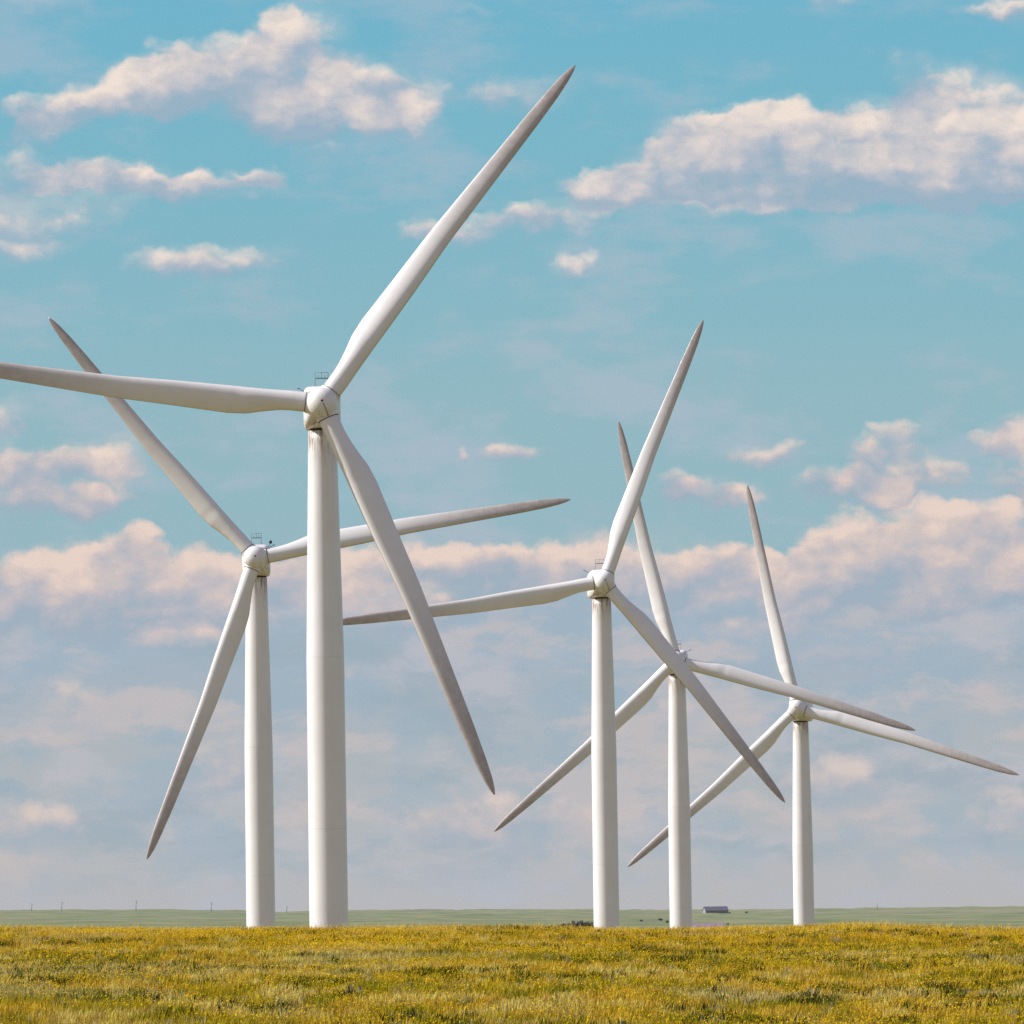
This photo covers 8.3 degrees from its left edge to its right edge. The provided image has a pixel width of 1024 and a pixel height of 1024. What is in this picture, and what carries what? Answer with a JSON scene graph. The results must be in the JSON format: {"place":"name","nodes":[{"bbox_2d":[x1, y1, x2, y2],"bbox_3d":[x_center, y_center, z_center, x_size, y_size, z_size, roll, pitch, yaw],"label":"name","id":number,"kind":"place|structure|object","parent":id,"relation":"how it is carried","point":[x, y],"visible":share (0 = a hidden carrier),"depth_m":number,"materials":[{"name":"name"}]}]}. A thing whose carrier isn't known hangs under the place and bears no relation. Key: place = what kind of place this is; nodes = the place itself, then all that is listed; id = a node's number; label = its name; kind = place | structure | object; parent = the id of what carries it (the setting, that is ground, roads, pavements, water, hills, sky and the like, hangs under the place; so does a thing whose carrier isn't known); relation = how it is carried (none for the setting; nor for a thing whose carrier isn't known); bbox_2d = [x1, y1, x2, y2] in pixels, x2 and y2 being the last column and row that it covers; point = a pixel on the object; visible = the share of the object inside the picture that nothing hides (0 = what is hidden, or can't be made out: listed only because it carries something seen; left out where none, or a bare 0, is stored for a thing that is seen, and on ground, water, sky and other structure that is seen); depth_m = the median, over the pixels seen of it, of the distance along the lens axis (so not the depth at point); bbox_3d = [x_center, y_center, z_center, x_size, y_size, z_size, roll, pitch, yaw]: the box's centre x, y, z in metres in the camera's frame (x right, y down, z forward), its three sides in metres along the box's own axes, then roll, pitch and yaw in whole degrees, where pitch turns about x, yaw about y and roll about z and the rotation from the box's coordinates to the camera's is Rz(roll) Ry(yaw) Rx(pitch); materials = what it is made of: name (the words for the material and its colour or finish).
{"place":"outdoors","nodes":[
{"label":"outdoors","id":0,"kind":"place"},
{"bbox_2d":[0,906,1023,1023],"bbox_3d":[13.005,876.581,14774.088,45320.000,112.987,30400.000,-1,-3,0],"label":"ground","id":1,"kind":"structure","parent":0,"point":[957,916],"depth_m":4090.18,"materials":[{"name":"green plant"}]},
{"bbox_2d":[0,65,575,928],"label":"wind turbine","id":2,"kind":"object","parent":1,"relation":"on","point":[330,445],"visible":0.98,"depth_m":503.38,"materials":[{"name":"paint"}]},
{"bbox_2d":[48,317,570,927],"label":"wind turbine","id":3,"kind":"object","parent":1,"relation":"on","point":[248,611],"visible":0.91,"depth_m":673.58,"materials":[{"name":"paint"}]},
{"bbox_2d":[0,919,1023,1023],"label":"grass","id":4,"kind":"structure","parent":1,"relation":"on","point":[56,1011],"depth_m":128.30,"materials":[{"name":"yellow plant"}]},
{"bbox_2d":[0,922,1023,1023],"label":"wildflowers","id":5,"kind":"object","parent":1,"relation":"on","point":[128,930],"visible":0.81,"depth_m":144.34,"materials":[{"name":"yellow flower petals"},{"name":"green plant stems and leaves"}]},
{"bbox_2d":[1,924,1023,1023],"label":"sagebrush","id":6,"kind":"object","parent":1,"relation":"on","point":[559,937],"visible":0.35,"depth_m":126.19,"materials":[{"name":"green plant"}]},
{"bbox_2d":[343,320,784,929],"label":"wind turbine","id":7,"kind":"object","parent":1,"relation":"on","point":[599,588],"visible":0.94,"depth_m":757.19,"materials":[{"name":"paint"}]},
{"bbox_2d":[571,920,582,927],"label":"tree","id":8,"kind":"object","parent":1,"relation":"on","point":[577,923],"visible":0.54,"depth_m":2277.64,"materials":[{"name":"green plant"}]},
{"bbox_2d":[579,921,589,926],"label":"tree","id":9,"kind":"object","parent":1,"relation":"on","point":[585,925],"visible":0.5,"depth_m":2277.76,"materials":[{"name":"green plant"}]},
{"bbox_2d":[494,421,915,928],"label":"wind turbine","id":10,"kind":"object","parent":1,"relation":"on","point":[680,891],"visible":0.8,"depth_m":865.56,"materials":[{"name":"paint"}]},
{"bbox_2d":[692,923,723,928],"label":"dirt road","id":11,"kind":"structure","parent":1,"relation":"on","point":[695,925],"depth_m":2308.91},
{"bbox_2d":[702,906,728,912],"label":"barn","id":12,"kind":"structure","parent":1,"relation":"on","point":[716,909],"depth_m":5227.18,"materials":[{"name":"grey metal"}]},
{"bbox_2d":[627,485,1018,926],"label":"wind turbine","id":13,"kind":"object","parent":1,"relation":"on","point":[801,714],"visible":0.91,"depth_m":928.53,"materials":[{"name":"paint"}]},
{"bbox_2d":[0,0,1023,911],"label":"sky","id":14,"kind":"structure","parent":0,"point":[223,192],"materials":[{"name":"blue"}]}
]}

